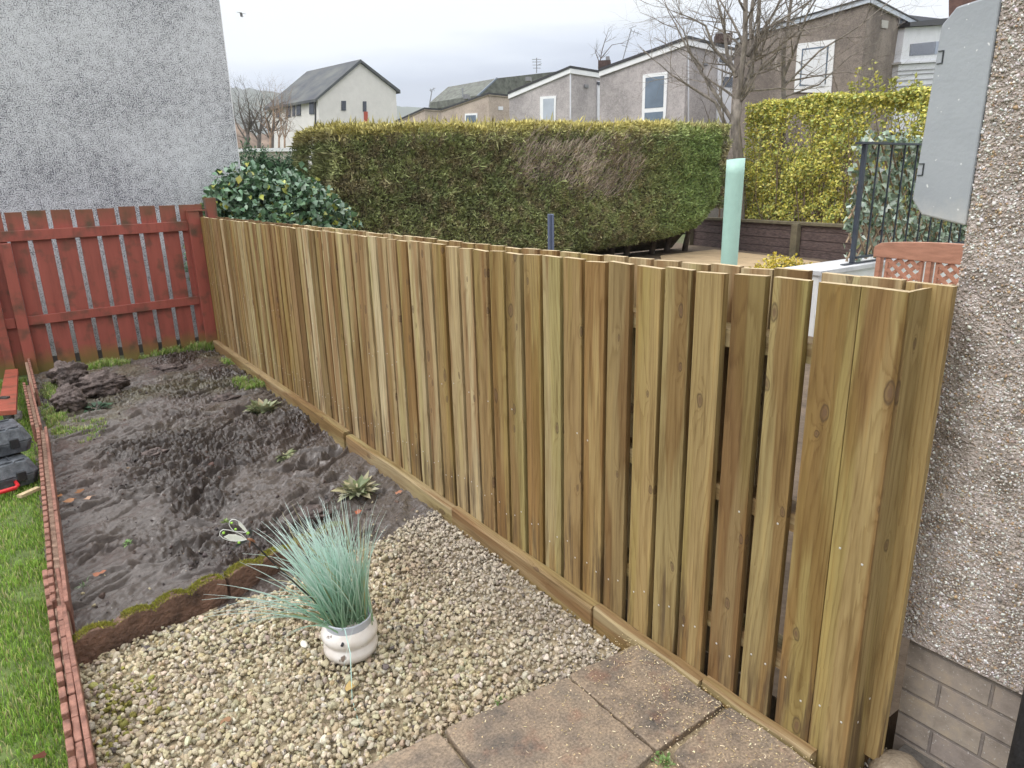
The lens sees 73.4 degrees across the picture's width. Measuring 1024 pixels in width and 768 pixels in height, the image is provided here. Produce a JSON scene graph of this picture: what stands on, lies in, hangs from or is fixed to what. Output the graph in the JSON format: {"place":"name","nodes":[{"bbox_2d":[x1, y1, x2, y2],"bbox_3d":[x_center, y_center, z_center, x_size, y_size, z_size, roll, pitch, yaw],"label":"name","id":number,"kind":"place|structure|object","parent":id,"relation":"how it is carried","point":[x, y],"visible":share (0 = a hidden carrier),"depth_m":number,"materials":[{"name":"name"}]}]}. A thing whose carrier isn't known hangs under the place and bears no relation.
{"place":"outdoors","nodes":[
{"label":"outdoors","id":0,"kind":"place"},
{"bbox_2d":[0,375,67,767],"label":"lawn","id":1,"kind":"structure","parent":0,"point":[3,756],"depth_m":2.53,"materials":[{"name":"plant"}]},
{"bbox_2d":[0,396,14,419],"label":"timber offcut","id":2,"kind":"object","parent":1,"relation":"on","point":[7,416],"visible":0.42,"depth_m":4.97,"materials":[{"name":"grey wood"}]},
{"bbox_2d":[0,369,18,415],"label":"red plank","id":3,"kind":"object","parent":1,"relation":"on","point":[10,389],"visible":1,"depth_m":5.16,"materials":[{"name":"paint"}]},
{"bbox_2d":[14,409,22,420],"bbox_3d":[-3.665,0.241,5.065,0.098,0.107,0.183,-12,19,-33],"label":"concrete lump","id":4,"kind":"object","parent":1,"relation":"on","point":[18,415],"visible":0.4,"depth_m":5.03,"materials":[{"name":"grey concrete"}]},
{"bbox_2d":[0,452,39,494],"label":"tool case","id":5,"kind":"object","parent":1,"relation":"on","point":[18,470],"visible":0.92,"depth_m":3.83,"materials":[{"name":"black plastic"}]},
{"bbox_2d":[0,418,32,456],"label":"tool case","id":6,"kind":"object","parent":5,"relation":"on","point":[15,437],"visible":1,"depth_m":3.92,"materials":[{"name":"black plastic"}]},
{"bbox_2d":[17,486,40,497],"bbox_3d":[-2.650,0.594,3.768,0.031,0.016,0.115,4,17,17],"label":"wood offcut","id":7,"kind":"object","parent":1,"relation":"on","point":[27,492],"visible":0.93,"depth_m":3.76,"materials":[{"name":"beige wood"}]},
{"bbox_2d":[32,750,46,759],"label":"fallen leaf","id":8,"kind":"object","parent":1,"relation":"on","point":[42,754],"visible":1,"depth_m":1.98,"materials":[{"name":"brown plant"}]},
{"bbox_2d":[0,198,217,378],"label":"red fence","id":9,"kind":"object","parent":1,"relation":"on","point":[17,338],"visible":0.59,"depth_m":6.56,"materials":[{"name":"paint"}]},
{"bbox_2d":[27,346,441,634],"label":"soil","id":10,"kind":"structure","parent":0,"point":[89,532],"depth_m":3.86,"materials":[{"name":"brown soil"}]},
{"bbox_2d":[22,382,42,441],"bbox_3d":[-3.535,0.222,5.078,0.058,0.209,1.358,-13,20,-35],"label":"picket edging","id":11,"kind":"object","parent":10,"relation":"on","point":[34,416],"visible":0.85,"depth_m":4.90,"materials":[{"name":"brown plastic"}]},
{"bbox_2d":[25,358,40,405],"bbox_3d":[-4.214,-0.051,6.023,0.042,0.219,1.788,-13,20,-34],"label":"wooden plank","id":12,"kind":"object","parent":10,"relation":"on","point":[31,377],"visible":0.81,"depth_m":5.62,"materials":[{"name":"brown wood"}]},
{"bbox_2d":[38,380,69,433],"bbox_3d":[-3.604,0.158,5.393,0.224,0.125,1.704,-12,19,-33],"label":"grass tuft","id":13,"kind":"object","parent":10,"relation":"on","point":[50,416],"visible":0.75,"depth_m":5.14,"materials":[{"name":"green plant"}]},
{"bbox_2d":[36,427,75,632],"bbox_3d":[-2.373,0.637,3.543,0.058,0.209,2.462,-12,19,-33],"label":"picket edging","id":14,"kind":"object","parent":10,"relation":"on","point":[55,549],"visible":0.86,"depth_m":3.15,"materials":[{"name":"brown plastic"}]},
{"bbox_2d":[45,360,88,386],"bbox_3d":[-3.785,-0.063,5.862,0.315,0.306,0.259,-12,19,-33],"label":"soil clod","id":15,"kind":"object","parent":10,"relation":"on","point":[60,373],"visible":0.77,"depth_m":5.78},
{"bbox_2d":[49,383,87,412],"bbox_3d":[-3.370,0.122,5.231,0.254,0.252,0.223,-12,19,-33],"label":"soil clod","id":16,"kind":"object","parent":10,"relation":"on","point":[68,397],"visible":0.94,"depth_m":5.18,"materials":[{"name":"brown soil"}]},
{"bbox_2d":[42,568,97,767],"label":"picket edging","id":17,"kind":"object","parent":10,"relation":"on","point":[90,757],"visible":0.83,"depth_m":2.14,"materials":[{"name":"brown plastic"}]},
{"bbox_2d":[57,605,86,767],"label":"picket edging","id":18,"kind":"object","parent":10,"relation":"on","point":[78,739],"visible":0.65,"depth_m":2.08,"materials":[{"name":"brown plastic"}]},
{"bbox_2d":[51,415,106,442],"bbox_3d":[-3.047,0.313,4.845,0.364,0.104,0.606,-12,19,-33],"label":"grass tuft","id":19,"kind":"object","parent":10,"relation":"on","point":[77,428],"visible":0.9,"depth_m":4.80,"materials":[{"name":"green plant"}]},
{"bbox_2d":[83,401,111,412],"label":"weed","id":20,"kind":"object","parent":10,"relation":"on","point":[105,404],"visible":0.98,"depth_m":5.31,"materials":[{"name":"green plant"}]},
{"bbox_2d":[71,370,130,397],"bbox_3d":[-3.371,0.015,5.627,0.438,0.261,0.307,-12,19,-33],"label":"soil clod","id":21,"kind":"object","parent":10,"relation":"on","point":[103,383],"visible":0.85,"depth_m":5.55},
{"bbox_2d":[86,356,130,369],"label":"grass tuft","id":22,"kind":"object","parent":10,"relation":"on","point":[111,362],"visible":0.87,"depth_m":6.53,"materials":[{"name":"green plant"}]},
{"bbox_2d":[72,573,228,667],"bbox_3d":[-1.348,0.886,2.584,0.074,0.165,0.577,13,22,41],"label":"scallop edging","id":23,"kind":"object","parent":10,"relation":"on","point":[92,641],"visible":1,"depth_m":2.55,"materials":[{"name":"wood"}]},
{"bbox_2d":[141,447,169,456],"bbox_3d":[-2.262,0.433,4.343,0.183,0.074,0.141,-12,19,-33],"label":"soil clod","id":24,"kind":"object","parent":10,"relation":"on","point":[153,451],"visible":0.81,"depth_m":4.30,"materials":[{"name":"grey soil"}]},
{"bbox_2d":[138,344,192,358],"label":"grass tuft","id":25,"kind":"object","parent":10,"relation":"on","point":[173,349],"visible":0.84,"depth_m":6.95,"materials":[{"name":"green plant"}]},
{"bbox_2d":[152,363,186,371],"bbox_3d":[-3.207,-0.138,6.416,0.335,0.114,0.251,-12,19,-33],"label":"soil clod","id":26,"kind":"object","parent":10,"relation":"on","point":[169,367],"visible":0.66,"depth_m":6.35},
{"bbox_2d":[184,339,214,351],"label":"grass tuft","id":27,"kind":"object","parent":10,"relation":"on","point":[196,346],"visible":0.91,"depth_m":7.10,"materials":[{"name":"green plant"}]},
{"bbox_2d":[210,392,241,401],"bbox_3d":[-2.255,0.121,5.427,0.226,0.100,0.188,-12,19,-33],"label":"soil clod","id":28,"kind":"object","parent":10,"relation":"on","point":[225,397],"visible":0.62,"depth_m":5.39,"materials":[{"name":"brown soil"}]},
{"bbox_2d":[220,357,234,365],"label":"grass tuft","id":29,"kind":"object","parent":10,"relation":"on","point":[227,361],"visible":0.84,"depth_m":6.56,"materials":[{"name":"green plant"}]},
{"bbox_2d":[230,374,265,389],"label":"grass tuft","id":30,"kind":"object","parent":10,"relation":"on","point":[245,383],"visible":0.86,"depth_m":5.75,"materials":[{"name":"green plant"}]},
{"bbox_2d":[243,398,282,414],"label":"weed","id":31,"kind":"object","parent":10,"relation":"on","point":[260,406],"visible":0.9,"depth_m":5.11,"materials":[{"name":"green plant"}]},
{"bbox_2d":[222,520,347,598],"bbox_3d":[-0.969,0.760,2.996,0.080,0.161,0.592,13,21,40],"label":"scallop edging","id":32,"kind":"object","parent":10,"relation":"on","point":[239,574],"visible":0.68,"depth_m":2.86,"materials":[{"name":"wood"}]},
{"bbox_2d":[276,449,295,462],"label":"weed","id":33,"kind":"object","parent":10,"relation":"on","point":[289,453],"visible":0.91,"depth_m":4.32,"materials":[{"name":"green plant"}]},
{"bbox_2d":[293,504,334,527],"bbox_3d":[-1.008,0.657,3.465,0.213,0.089,0.174,-12,19,-33],"label":"soil clod","id":34,"kind":"object","parent":10,"relation":"on","point":[315,508],"visible":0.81,"depth_m":3.43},
{"bbox_2d":[332,471,379,501],"bbox_3d":[-0.836,0.548,3.678,0.254,0.090,0.231,-12,19,-33],"label":"weed","id":35,"kind":"object","parent":10,"relation":"on","point":[362,486],"visible":1,"depth_m":3.67,"materials":[{"name":"green plant"}]},
{"bbox_2d":[235,123,268,148],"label":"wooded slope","id":36,"kind":"structure","parent":0,"point":[264,140],"depth_m":95.48,"materials":[{"name":"brown plant"}]},
{"bbox_2d":[81,501,432,606],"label":"stray gravel","id":37,"kind":"structure","parent":0,"point":[94,605],"depth_m":3.25,"materials":[{"name":"beige gravel"}]},
{"bbox_2d":[231,88,429,135],"bbox_3d":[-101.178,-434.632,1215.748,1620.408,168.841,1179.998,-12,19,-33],"label":"hills","id":38,"kind":"structure","parent":0,"point":[403,111],"depth_m":1118.70,"materials":[{"name":"grey"}]},
{"bbox_2d":[79,510,620,767],"bbox_3d":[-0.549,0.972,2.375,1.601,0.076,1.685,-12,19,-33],"label":"gravel","id":39,"kind":"structure","parent":0,"point":[337,695],"depth_m":2.33,"materials":[{"name":"beige gravel"}]},
{"bbox_2d":[220,716,230,724],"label":"fallen leaf","id":40,"kind":"object","parent":39,"relation":"on","point":[227,718],"visible":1,"depth_m":2.09,"materials":[{"name":"plant"}]},
{"bbox_2d":[300,640,307,647],"bbox_3d":[-0.740,0.925,2.444,0.024,0.016,0.042,-12,19,-33],"label":"white shell","id":41,"kind":"object","parent":39,"relation":"on","point":[303,643],"visible":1,"depth_m":2.44},
{"bbox_2d":[321,608,377,664],"bbox_3d":[-0.567,0.871,2.402,0.195,0.155,0.195,-12,19,-33],"label":"plant pot","id":42,"kind":"object","parent":39,"relation":"on","point":[363,639],"visible":0.6,"depth_m":2.33,"materials":[{"name":"ceramic"}]},
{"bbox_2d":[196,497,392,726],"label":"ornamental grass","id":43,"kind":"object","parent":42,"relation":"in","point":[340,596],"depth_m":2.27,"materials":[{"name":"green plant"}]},
{"bbox_2d":[219,519,327,612],"bbox_3d":[-0.737,0.623,2.217,0.337,0.485,0.019,-11,19,-30],"label":"dragonfly stake","id":44,"kind":"object","parent":43,"relation":"on","point":[235,538],"visible":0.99,"depth_m":2.12,"materials":[{"name":"white metal"}]},
{"bbox_2d":[345,681,354,690],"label":"fallen leaf","id":45,"kind":"object","parent":39,"relation":"on","point":[348,687],"visible":1,"depth_m":2.22,"materials":[{"name":"yellow plant"}]},
{"bbox_2d":[38,232,685,369],"bbox_3d":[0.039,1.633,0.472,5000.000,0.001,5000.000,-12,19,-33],"label":"ground","id":46,"kind":"structure","parent":0,"point":[681,239],"depth_m":19.96,"materials":[{"name":"brown soil"}]},
{"bbox_2d":[0,0,240,355],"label":"harled house","id":47,"kind":"structure","parent":46,"relation":"on","point":[115,104],"depth_m":7.13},
{"bbox_2d":[230,68,273,146],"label":"bare tree","id":48,"kind":"object","parent":46,"relation":"on","point":[249,127],"visible":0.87,"depth_m":42.24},
{"bbox_2d":[231,79,291,147],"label":"bare tree","id":49,"kind":"object","parent":46,"relation":"on","point":[258,138],"visible":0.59,"depth_m":46.03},
{"bbox_2d":[235,84,297,147],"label":"bare tree","id":50,"kind":"object","parent":46,"relation":"on","point":[272,138],"visible":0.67,"depth_m":44.64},
{"bbox_2d":[252,73,292,147],"bbox_3d":[-10.373,-10.312,30.480,2.010,6.569,2.841,-9,18,-25],"label":"birch tree","id":51,"kind":"object","parent":46,"relation":"on","point":[270,135],"visible":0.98,"depth_m":30.27,"materials":[{"name":"brown plant"}]},
{"bbox_2d":[238,148,308,164],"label":"flat roofed garage","id":52,"kind":"structure","parent":46,"relation":"on","point":[274,150],"depth_m":27.16,"materials":[{"name":"white plastic"}]},
{"bbox_2d":[268,70,293,147],"bbox_3d":[-10.975,-11.191,32.945,1.592,6.918,2.889,-4,16,-10],"label":"birch tree","id":53,"kind":"object","parent":46,"relation":"on","point":[279,135],"visible":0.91,"depth_m":32.33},
{"bbox_2d":[267,84,304,147],"bbox_3d":[-10.896,-11.848,34.594,2.919,7.260,1.729,8,19,30],"label":"birch tree","id":54,"kind":"object","parent":46,"relation":"on","point":[287,120],"visible":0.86,"depth_m":34.21,"materials":[{"name":"brown plant"}]},
{"bbox_2d":[263,59,400,168],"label":"cream house","id":55,"kind":"structure","parent":46,"relation":"on","point":[361,90],"depth_m":70.81,"materials":[{"name":"paint"}]},
{"bbox_2d":[296,104,300,115],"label":"window","id":56,"kind":"structure","parent":55,"relation":"in","point":[298,107],"depth_m":69.83,"materials":[{"name":"grey glass"}]},
{"bbox_2d":[309,102,313,113],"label":"window","id":57,"kind":"structure","parent":55,"relation":"in","point":[311,105],"depth_m":68.29,"materials":[{"name":"grey glass"}]},
{"bbox_2d":[341,101,345,110],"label":"window","id":58,"kind":"structure","parent":55,"relation":"in","point":[343,103],"depth_m":69.62,"materials":[{"name":"grey glass"}]},
{"bbox_2d":[363,101,366,111],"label":"window","id":59,"kind":"structure","parent":55,"relation":"in","point":[364,102],"depth_m":71.49,"materials":[{"name":"grey glass"}]},
{"bbox_2d":[395,88,441,123],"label":"terrace house","id":60,"kind":"structure","parent":46,"relation":"on","point":[424,113],"depth_m":51.69,"materials":[{"name":"paint"}]},
{"bbox_2d":[440,77,531,123],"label":"terrace house","id":61,"kind":"structure","parent":46,"relation":"on","point":[495,106],"depth_m":39.94,"materials":[{"name":"beige paint"}]},
{"bbox_2d":[465,113,477,123],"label":"window","id":62,"kind":"structure","parent":61,"relation":"in","point":[473,116],"depth_m":40.18,"materials":[{"name":"white plastic"}]},
{"bbox_2d":[508,58,599,122],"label":"terrace house","id":63,"kind":"structure","parent":46,"relation":"on","point":[569,93],"depth_m":29.47,"materials":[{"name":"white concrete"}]},
{"bbox_2d":[540,96,556,122],"bbox_3d":[1.560,-11.603,29.665,0.921,1.578,0.057,14,22,42],"label":"window","id":64,"kind":"structure","parent":63,"relation":"in","point":[547,103],"depth_m":29.55,"materials":[{"name":"white plastic"}]},
{"bbox_2d":[200,217,957,767],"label":"timber fence","id":65,"kind":"object","parent":46,"relation":"on","point":[594,441],"visible":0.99,"depth_m":2.18,"materials":[{"name":"brown wood"}]},
{"bbox_2d":[449,646,725,767],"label":"sand bedding","id":66,"kind":"object","parent":46,"relation":"on","point":[673,748],"depth_m":1.93,"materials":[{"name":"beige sand"}]},
{"bbox_2d":[364,733,465,767],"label":"paving slab","id":67,"kind":"structure","parent":66,"relation":"on","point":[435,750],"depth_m":1.89,"materials":[{"name":"concrete"}]},
{"bbox_2d":[447,678,653,767],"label":"paving slab","id":68,"kind":"structure","parent":66,"relation":"on","point":[520,745],"depth_m":1.95,"materials":[{"name":"concrete"}]},
{"bbox_2d":[570,645,721,755],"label":"paving slab","id":69,"kind":"structure","parent":66,"relation":"on","point":[584,679],"depth_m":2.09,"materials":[{"name":"concrete"}]},
{"bbox_2d":[450,634,811,767],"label":"sawdust","id":70,"kind":"object","parent":69,"relation":"on","point":[664,710],"visible":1,"depth_m":2.00},
{"bbox_2d":[651,751,676,767],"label":"weed","id":71,"kind":"object","parent":66,"relation":"on","point":[662,758],"visible":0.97,"depth_m":1.87,"materials":[{"name":"green plant"}]},
{"bbox_2d":[673,708,815,767],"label":"paving slab","id":72,"kind":"structure","parent":66,"relation":"on","point":[704,754],"depth_m":1.88,"materials":[{"name":"concrete"}]},
{"bbox_2d":[591,25,636,59],"bbox_3d":[4.961,-12.880,33.786,2.480,8.964,1.624,3,17,14],"label":"bare tree","id":73,"kind":"object","parent":46,"relation":"on","point":[604,43],"visible":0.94,"depth_m":32.79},
{"bbox_2d":[598,17,735,231],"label":"terrace house","id":74,"kind":"structure","parent":46,"relation":"on","point":[619,97],"depth_m":22.53,"materials":[{"name":"grey paint"}]},
{"bbox_2d":[642,72,667,120],"bbox_3d":[4.651,-9.141,22.450,0.922,1.892,0.057,14,22,42],"label":"window","id":75,"kind":"structure","parent":74,"relation":"in","point":[654,96],"depth_m":22.35,"materials":[{"name":"white plastic"}]},
{"bbox_2d":[723,77,732,86],"bbox_3d":[7.473,-10.322,23.505,0.070,0.376,1.109,14,22,42],"label":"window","id":76,"kind":"structure","parent":74,"relation":"in","point":[730,83],"depth_m":23.36,"materials":[{"name":"grey glass"}]},
{"bbox_2d":[728,0,947,213],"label":"terrace house","id":77,"kind":"structure","parent":46,"relation":"on","point":[922,33],"depth_m":17.62,"materials":[{"name":"brown concrete"}]},
{"bbox_2d":[794,39,835,92],"bbox_3d":[7.625,-7.963,17.323,0.949,1.255,0.063,14,22,42],"label":"window","id":78,"kind":"structure","parent":77,"relation":"in","point":[813,48],"depth_m":17.27,"materials":[{"name":"white plastic"}]},
{"bbox_2d":[909,42,934,55],"bbox_3d":[11.417,-9.388,19.252,0.190,0.615,2.363,14,22,42],"label":"window","id":79,"kind":"structure","parent":77,"relation":"in","point":[928,48],"depth_m":19.16,"materials":[{"name":"grey glass"}]},
{"bbox_2d":[935,41,938,53],"bbox_3d":[12.801,-10.065,20.567,0.190,0.549,1.687,14,22,42],"label":"window","id":80,"kind":"structure","parent":77,"relation":"in","point":[936,43],"depth_m":20.06,"materials":[{"name":"grey glass"}]},
{"bbox_2d":[784,257,959,350],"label":"garden wall","id":81,"kind":"structure","parent":46,"relation":"on","point":[858,269],"depth_m":6.51,"materials":[{"name":"white paint"}]},
{"bbox_2d":[840,142,963,264],"bbox_3d":[5.352,-2.141,7.847,5.482,1.105,0.060,-12,19,-33],"label":"railing","id":82,"kind":"object","parent":81,"relation":"on","point":[853,256],"visible":0.48,"depth_m":6.58,"materials":[{"name":"metal"}]},
{"bbox_2d":[843,129,966,261],"bbox_3d":[5.408,-2.224,7.998,5.500,1.304,0.236,-12,19,-33],"label":"ivy screen","id":83,"kind":"object","parent":81,"relation":"on","point":[893,189],"visible":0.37,"depth_m":6.82,"materials":[{"name":"green plant"}]},
{"bbox_2d":[893,0,1023,767],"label":"pebbledashed house","id":84,"kind":"structure","parent":46,"relation":"on","point":[963,683],"depth_m":1.62,"materials":[{"name":"paint"}]},
{"bbox_2d":[913,0,1001,224],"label":"meter cabinet","id":85,"kind":"object","parent":84,"relation":"attached to","point":[945,177],"visible":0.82,"depth_m":1.51,"materials":[{"name":"metal"}]},
{"bbox_2d":[1006,689,1023,767],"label":"drainpipe","id":86,"kind":"object","parent":84,"relation":"attached to","point":[1016,757],"depth_m":1.57,"materials":[{"name":"metal"}]},
{"bbox_2d":[430,72,553,108],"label":"slate roofed house","id":87,"kind":"structure","parent":0,"point":[449,96],"depth_m":56.57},
{"bbox_2d":[219,0,948,107],"label":"sky","id":88,"kind":"structure","parent":0,"point":[419,46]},
{"bbox_2d":[660,249,819,267],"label":"path","id":89,"kind":"structure","parent":0,"point":[714,256],"depth_m":13.74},
{"bbox_2d":[606,243,940,749],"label":"garden soil","id":90,"kind":"structure","parent":0,"point":[676,248],"depth_m":2.67,"materials":[{"name":"brown soil"}]},
{"bbox_2d":[238,136,277,185],"bbox_3d":[-6.826,-4.586,18.800,1.508,4.135,1.447,-12,19,-33],"label":"conifer shrub","id":91,"kind":"object","parent":90,"relation":"on","point":[250,158],"visible":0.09,"depth_m":18.21,"materials":[{"name":"green plant"}]},
{"bbox_2d":[258,145,287,175],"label":"conifer shrub","id":92,"kind":"object","parent":90,"relation":"on","point":[276,161],"visible":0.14,"depth_m":18.40,"materials":[{"name":"green plant"}]},
{"bbox_2d":[182,160,364,280],"bbox_3d":[-2.728,-1.602,8.098,2.166,1.996,1.251,-12,19,-33],"label":"laurel bush","id":93,"kind":"object","parent":90,"relation":"on","point":[288,196],"visible":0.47,"depth_m":7.70,"materials":[{"name":"green plant"}]},
{"bbox_2d":[280,148,309,174],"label":"conifer shrub","id":94,"kind":"object","parent":90,"relation":"on","point":[289,162],"visible":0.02,"depth_m":18.49,"materials":[{"name":"green plant"}]},
{"bbox_2d":[285,112,733,256],"bbox_3d":[0.653,-3.650,13.010,9.431,2.883,1.969,-12,19,-33],"label":"conifer hedge","id":95,"kind":"object","parent":90,"relation":"on","point":[625,187],"visible":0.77,"depth_m":11.96,"materials":[{"name":"green plant"}]},
{"bbox_2d":[547,214,553,249],"bbox_3d":[0.369,-0.919,6.346,0.056,1.266,0.048,-12,19,-33],"label":"plastic post","id":96,"kind":"object","parent":90,"relation":"on","point":[550,219],"visible":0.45,"depth_m":6.20,"materials":[{"name":"blue plastic"}]},
{"bbox_2d":[721,158,744,264],"bbox_3d":[1.961,-1.142,6.199,0.146,1.703,0.151,-12,19,-33],"label":"tree guard","id":97,"kind":"object","parent":90,"relation":"on","point":[734,179],"visible":0.59,"depth_m":6.03,"materials":[{"name":"plastic"}]},
{"bbox_2d":[749,251,812,268],"bbox_3d":[2.748,-0.945,7.019,0.920,0.843,0.741,-12,19,-33],"label":"golden shrub","id":98,"kind":"object","parent":90,"relation":"on","point":[787,262],"visible":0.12,"depth_m":6.88,"materials":[{"name":"yellow plant"}]},
{"bbox_2d":[689,217,931,260],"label":"sleeper wall","id":99,"kind":"structure","parent":90,"relation":"on","point":[819,240],"depth_m":14.16,"materials":[{"name":"brown wood"}]},
{"bbox_2d":[873,242,963,284],"bbox_3d":[3.119,-0.529,5.163,0.545,1.008,1.450,-8,17,-21],"label":"garden bench","id":100,"kind":"object","parent":90,"relation":"on","point":[930,254],"visible":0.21,"depth_m":5.41,"materials":[{"name":"brown wood"}]},
{"bbox_2d":[949,0,976,15],"bbox_3d":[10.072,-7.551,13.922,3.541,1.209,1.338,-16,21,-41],"label":"brick house","id":101,"kind":"structure","parent":0,"point":[954,5],"depth_m":13.16,"materials":[{"name":"brown brick"}]},
{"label":"raised bank","id":102,"kind":"structure","parent":0,"visible":0},
{"bbox_2d":[691,80,743,216],"bbox_3d":[5.003,-5.450,16.839,1.303,4.094,1.466,6,18,23],"label":"bare tree","id":103,"kind":"object","parent":102,"relation":"on","point":[713,122],"visible":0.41,"depth_m":16.50,"materials":[{"name":"grey plant"}]},
{"bbox_2d":[604,0,905,218],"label":"bare tree","id":104,"kind":"object","parent":102,"relation":"on","point":[742,90],"visible":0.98,"depth_m":14.83,"materials":[{"name":"brown plant"}]},
{"bbox_2d":[731,59,943,227],"bbox_3d":[7.221,-4.259,12.165,1.607,3.010,8.951,-8,17,-22],"label":"yellow hedge","id":105,"kind":"object","parent":102,"relation":"on","point":[764,193],"visible":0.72,"depth_m":13.73,"materials":[{"name":"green plant"}]},
{"bbox_2d":[758,0,941,218],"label":"bare tree","id":106,"kind":"object","parent":102,"relation":"on","point":[782,73],"visible":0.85,"depth_m":14.82,"materials":[{"name":"brown plant"}]},
{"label":"corner soil","id":107,"kind":"structure","parent":0,"visible":0},
{"bbox_2d":[868,749,922,767],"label":"cobble","id":108,"kind":"object","parent":107,"relation":"on","point":[890,758],"visible":0.93,"depth_m":1.80,"materials":[{"name":"stone"}]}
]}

